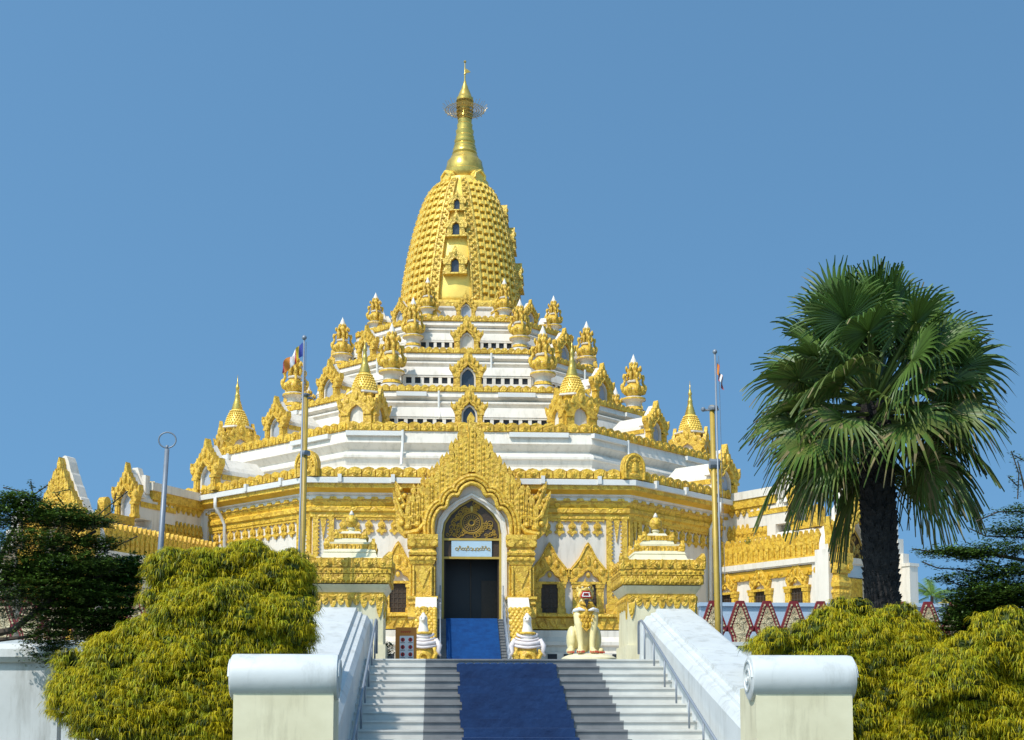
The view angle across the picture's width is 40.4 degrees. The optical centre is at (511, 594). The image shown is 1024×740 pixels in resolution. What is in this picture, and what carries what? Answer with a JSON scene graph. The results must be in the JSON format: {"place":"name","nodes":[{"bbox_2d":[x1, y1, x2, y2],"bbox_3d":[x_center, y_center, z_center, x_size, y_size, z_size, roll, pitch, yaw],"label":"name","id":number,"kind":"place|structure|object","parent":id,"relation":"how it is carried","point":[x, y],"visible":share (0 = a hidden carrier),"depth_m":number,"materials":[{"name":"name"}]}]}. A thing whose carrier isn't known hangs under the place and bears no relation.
{"place":"outdoors","nodes":[
{"label":"outdoors","id":0,"kind":"place"},
{"bbox_2d":[0,643,64,739],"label":"garden wall","id":1,"kind":"structure","parent":0,"point":[22,686],"depth_m":28.02,"materials":[{"name":"white paint"}]},
{"bbox_2d":[414,597,436,658],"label":"stair parapet","id":2,"kind":"structure","parent":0,"point":[430,603],"depth_m":60.56,"materials":[{"name":"gold paint"}]},
{"bbox_2d":[0,0,1023,602],"label":"sky","id":3,"kind":"structure","parent":0,"point":[192,191],"materials":[{"name":"blue"}]},
{"bbox_2d":[507,598,532,658],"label":"stair parapet","id":4,"kind":"structure","parent":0,"point":[515,607],"depth_m":60.62,"materials":[{"name":"gold paint"}]},
{"label":"ground","id":5,"kind":"structure","parent":0,"visible":0},
{"bbox_2d":[0,479,138,667],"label":"dark tree","id":6,"kind":"object","parent":5,"relation":"on","point":[63,579],"visible":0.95,"depth_m":26.50,"materials":[{"name":"green plant"}]},
{"bbox_2d":[0,598,145,739],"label":"petal fence","id":7,"kind":"object","parent":5,"relation":"on","point":[8,624],"visible":0.09,"depth_m":41.32,"materials":[{"name":"white paint"}]},
{"bbox_2d":[77,550,147,642],"bbox_3d":[-7.766,1.540,27.197,1.597,4.872,1.330,0,-5,-3],"label":"fern leaved tree","id":8,"kind":"object","parent":5,"relation":"on","point":[127,580],"visible":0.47,"depth_m":27.18,"materials":[{"name":"green plant"}]},
{"bbox_2d":[158,432,176,551],"bbox_3d":[-7.496,0.323,29.722,0.496,7.740,0.133,0,-5,-3],"label":"ring pole","id":9,"kind":"object","parent":5,"relation":"on","point":[163,505],"visible":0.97,"depth_m":29.90,"materials":[{"name":"white metal"}]},
{"bbox_2d":[37,537,325,739],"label":"weeping shrub","id":10,"kind":"object","parent":5,"relation":"on","point":[157,670],"visible":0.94,"depth_m":23.38,"materials":[{"name":"green plant"}]},
{"bbox_2d":[282,335,306,550],"bbox_3d":[-5.197,-0.904,33.051,0.638,10.763,0.400,0,-5,-3],"label":"flagpole","id":11,"kind":"object","parent":5,"relation":"on","point":[289,363],"visible":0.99,"depth_m":33.35,"materials":[{"name":"silver metal"}]},
{"bbox_2d":[227,607,372,739],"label":"stair balustrade","id":12,"kind":"object","parent":5,"relation":"on","point":[313,696],"visible":0.99,"depth_m":21.23,"materials":[{"name":"white paint"}]},
{"bbox_2d":[300,393,312,557],"bbox_3d":[-5.029,-0.203,33.219,0.388,9.394,0.386,-4,-7,42],"label":"support pole","id":13,"kind":"object","parent":5,"relation":"on","point":[304,469],"visible":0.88,"depth_m":33.41,"materials":[{"name":"gold metal"}]},
{"bbox_2d":[348,659,708,739],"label":"stone staircase","id":14,"kind":"structure","parent":5,"relation":"on","point":[605,699],"depth_m":28.06,"materials":[{"name":"stone"}]},
{"bbox_2d":[351,619,377,739],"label":"handrail","id":15,"kind":"object","parent":14,"relation":"on","point":[374,636],"visible":0.96,"depth_m":28.11,"materials":[{"name":"silver metal"}]},
{"bbox_2d":[456,663,579,739],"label":"stair carpet","id":16,"kind":"object","parent":14,"relation":"on","point":[512,701],"visible":1,"depth_m":27.57,"materials":[{"name":"blue carpet"}]},
{"bbox_2d":[637,619,716,739],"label":"handrail","id":17,"kind":"object","parent":14,"relation":"on","point":[704,722],"visible":0.92,"depth_m":28.19,"materials":[{"name":"silver metal"}]},
{"bbox_2d":[701,405,720,632],"bbox_3d":[4.912,-0.066,33.750,0.551,9.214,0.400,0,-5,-3],"label":"support pole","id":18,"kind":"object","parent":5,"relation":"on","point":[713,459],"visible":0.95,"depth_m":33.87,"materials":[{"name":"gold metal"}]},
{"bbox_2d":[713,349,724,634],"bbox_3d":[5.054,-0.755,33.597,0.400,10.561,0.400,0,-5,-3],"label":"flagpole","id":19,"kind":"object","parent":5,"relation":"on","point":[720,377],"visible":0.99,"depth_m":33.77,"materials":[{"name":"silver metal"}]},
{"bbox_2d":[639,609,858,739],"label":"stair balustrade","id":20,"kind":"object","parent":5,"relation":"on","point":[734,694],"visible":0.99,"depth_m":21.93,"materials":[{"name":"white paint"}]},
{"bbox_2d":[703,601,953,655],"bbox_3d":[11.629,2.769,42.765,11.952,5.137,1.000,0,-5,-3],"label":"petal fence","id":21,"kind":"object","parent":5,"relation":"on","point":[739,627],"visible":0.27,"depth_m":42.56,"materials":[{"name":"red paint"}]},
{"bbox_2d":[736,595,950,739],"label":"weeping shrub","id":22,"kind":"object","parent":5,"relation":"on","point":[880,646],"visible":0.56,"depth_m":24.38,"materials":[{"name":"green plant"}]},
{"bbox_2d":[697,602,1023,641],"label":"compound wall","id":23,"kind":"structure","parent":5,"relation":"on","point":[753,609],"depth_m":45.62,"materials":[{"name":"white paint"}]},
{"bbox_2d":[738,254,1017,609],"bbox_3d":[8.112,-1.669,30.780,6.257,11.891,6.094,0,-5,-3],"label":"fan palm","id":24,"kind":"object","parent":5,"relation":"on","point":[863,325],"visible":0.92,"depth_m":30.16,"materials":[{"name":"green plant"}]},
{"bbox_2d":[918,578,955,602],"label":"coconut palm","id":25,"kind":"object","parent":5,"relation":"on","point":[930,592],"visible":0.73,"depth_m":122.90,"materials":[{"name":"green plant"}]},
{"bbox_2d":[879,604,1023,739],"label":"weeping shrub","id":26,"kind":"object","parent":5,"relation":"on","point":[969,686],"visible":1,"depth_m":22.90,"materials":[{"name":"green plant"}]},
{"bbox_2d":[911,451,1023,635],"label":"dark tree","id":27,"kind":"object","parent":5,"relation":"on","point":[984,598],"visible":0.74,"depth_m":24.55,"materials":[{"name":"green plant"}]},
{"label":"plaza","id":28,"kind":"structure","parent":0,"visible":0},
{"bbox_2d":[0,456,217,639],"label":"side hall","id":29,"kind":"structure","parent":28,"relation":"on","point":[137,510],"depth_m":66.71,"materials":[{"name":"white paint"}]},
{"bbox_2d":[117,575,142,618],"bbox_3d":[-17.729,-0.262,64.465,0.300,3.308,1.700,-2,-5,24],"label":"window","id":30,"kind":"structure","parent":29,"relation":"in","point":[136,586],"depth_m":64.64,"materials":[{"name":"gold metal"}]},
{"bbox_2d":[305,510,395,658],"bbox_3d":[-4.101,-0.083,35.371,2.236,4.173,2.236,0,-5,-3],"label":"gate pedestal","id":31,"kind":"object","parent":28,"relation":"on","point":[356,571],"visible":0.71,"depth_m":34.46,"materials":[{"name":"gold paint"}]},
{"bbox_2d":[385,642,394,658],"bbox_3d":[-3.229,1.518,36.101,0.536,0.710,0.537,0,-5,-3],"label":"potted plant","id":32,"kind":"object","parent":28,"relation":"on","point":[389,656],"visible":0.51,"depth_m":36.07,"materials":[{"name":"grey plant"}]},
{"bbox_2d":[395,627,416,658],"bbox_3d":[-2.731,1.368,36.160,0.547,1.020,0.524,0,-5,3],"label":"notice board","id":33,"kind":"object","parent":28,"relation":"on","point":[405,642],"visible":0.94,"depth_m":35.92,"materials":[{"name":"brown wood"}]},
{"bbox_2d":[417,606,441,658],"bbox_3d":[-3.611,2.044,56.523,1.540,3.222,1.143,0,-5,-3],"label":"naga statue","id":34,"kind":"object","parent":28,"relation":"on","point":[425,646],"visible":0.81,"depth_m":56.25,"materials":[{"name":"white paint"}]},
{"bbox_2d":[440,585,440,658],"bbox_3d":[-3.083,1.627,59.756,0.061,4.616,6.132,0,-5,-3],"label":"handrail","id":35,"kind":"object","parent":28,"relation":"on","point":[440,617],"visible":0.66,"depth_m":60.55,"materials":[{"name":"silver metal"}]},
{"bbox_2d":[437,619,507,658],"bbox_3d":[-1.686,2.441,60.148,3.160,3.164,6.370,0,-5,-3],"label":"entrance stair","id":36,"kind":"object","parent":28,"relation":"on","point":[503,651],"visible":0.2,"depth_m":61.03,"materials":[{"name":"grey stone"}]},
{"bbox_2d":[446,618,500,658],"bbox_3d":[-1.673,2.373,59.916,2.320,3.118,5.948,0,-5,-3],"label":"entrance carpet","id":37,"kind":"object","parent":36,"relation":"on","point":[472,638],"visible":0.63,"depth_m":60.79,"materials":[{"name":"blue carpet"}]},
{"bbox_2d":[185,60,765,658],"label":"pagoda","id":38,"kind":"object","parent":28,"relation":"on","point":[479,434],"visible":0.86,"depth_m":70.47,"materials":[{"name":"white paint"}]},
{"bbox_2d":[387,541,410,612],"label":"window","id":39,"kind":"structure","parent":38,"relation":"in","point":[397,599],"depth_m":65.84,"materials":[{"name":"gold metal"}]},
{"bbox_2d":[470,563,497,618],"bbox_3d":[-1.302,-0.122,65.016,1.332,2.787,0.075,0,-5,-1],"label":"inner door","id":40,"kind":"structure","parent":38,"relation":"in","point":[489,589],"depth_m":64.96,"materials":[{"name":"brown wood"}]},
{"bbox_2d":[533,542,570,613],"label":"window","id":41,"kind":"structure","parent":38,"relation":"in","point":[550,596],"depth_m":66.19,"materials":[{"name":"gold metal"}]},
{"bbox_2d":[567,542,608,613],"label":"window","id":42,"kind":"structure","parent":38,"relation":"in","point":[587,561],"depth_m":66.29,"materials":[{"name":"gold metal"}]},
{"bbox_2d":[502,586,510,658],"bbox_3d":[-0.247,1.641,59.910,0.061,4.616,6.132,0,-5,-3],"label":"handrail","id":43,"kind":"object","parent":28,"relation":"on","point":[506,634],"visible":0.75,"depth_m":60.30,"materials":[{"name":"silver metal"}]},
{"bbox_2d":[509,606,545,658],"bbox_3d":[0.622,2.064,56.752,1.540,3.222,1.143,0,-5,-3],"label":"naga statue","id":44,"kind":"object","parent":28,"relation":"on","point":[527,644],"visible":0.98,"depth_m":56.47,"materials":[{"name":"white paint"}]},
{"bbox_2d":[561,579,616,658],"bbox_3d":[2.054,0.767,37.351,1.503,2.424,1.475,-4,-7,42],"label":"lion statue","id":45,"kind":"object","parent":28,"relation":"on","point":[583,637],"visible":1,"depth_m":37.03,"materials":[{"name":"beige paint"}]},
{"bbox_2d":[608,513,705,658],"bbox_3d":[3.714,-0.046,35.794,2.236,4.173,2.236,0,-5,-3],"label":"gate pedestal","id":46,"kind":"object","parent":28,"relation":"on","point":[652,572],"visible":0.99,"depth_m":34.87,"materials":[{"name":"gold paint"}]},
{"bbox_2d":[712,475,918,602],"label":"side hall","id":47,"kind":"structure","parent":28,"relation":"on","point":[767,563],"depth_m":68.48,"materials":[{"name":"white paint"}]},
{"bbox_2d":[722,573,739,601],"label":"window","id":48,"kind":"structure","parent":47,"relation":"in","point":[732,596],"depth_m":71.15,"materials":[{"name":"gold metal"}]},
{"bbox_2d":[747,568,773,602],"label":"window","id":49,"kind":"structure","parent":47,"relation":"in","point":[755,595],"depth_m":69.46,"materials":[{"name":"gold metal"}]},
{"bbox_2d":[783,564,810,602],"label":"window","id":50,"kind":"structure","parent":47,"relation":"in","point":[800,593],"depth_m":67.50,"materials":[{"name":"gold metal"}]},
{"bbox_2d":[849,578,862,598],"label":"door","id":51,"kind":"structure","parent":47,"relation":"in","point":[856,589],"depth_m":67.60,"materials":[{"name":"gold metal"}]}
]}

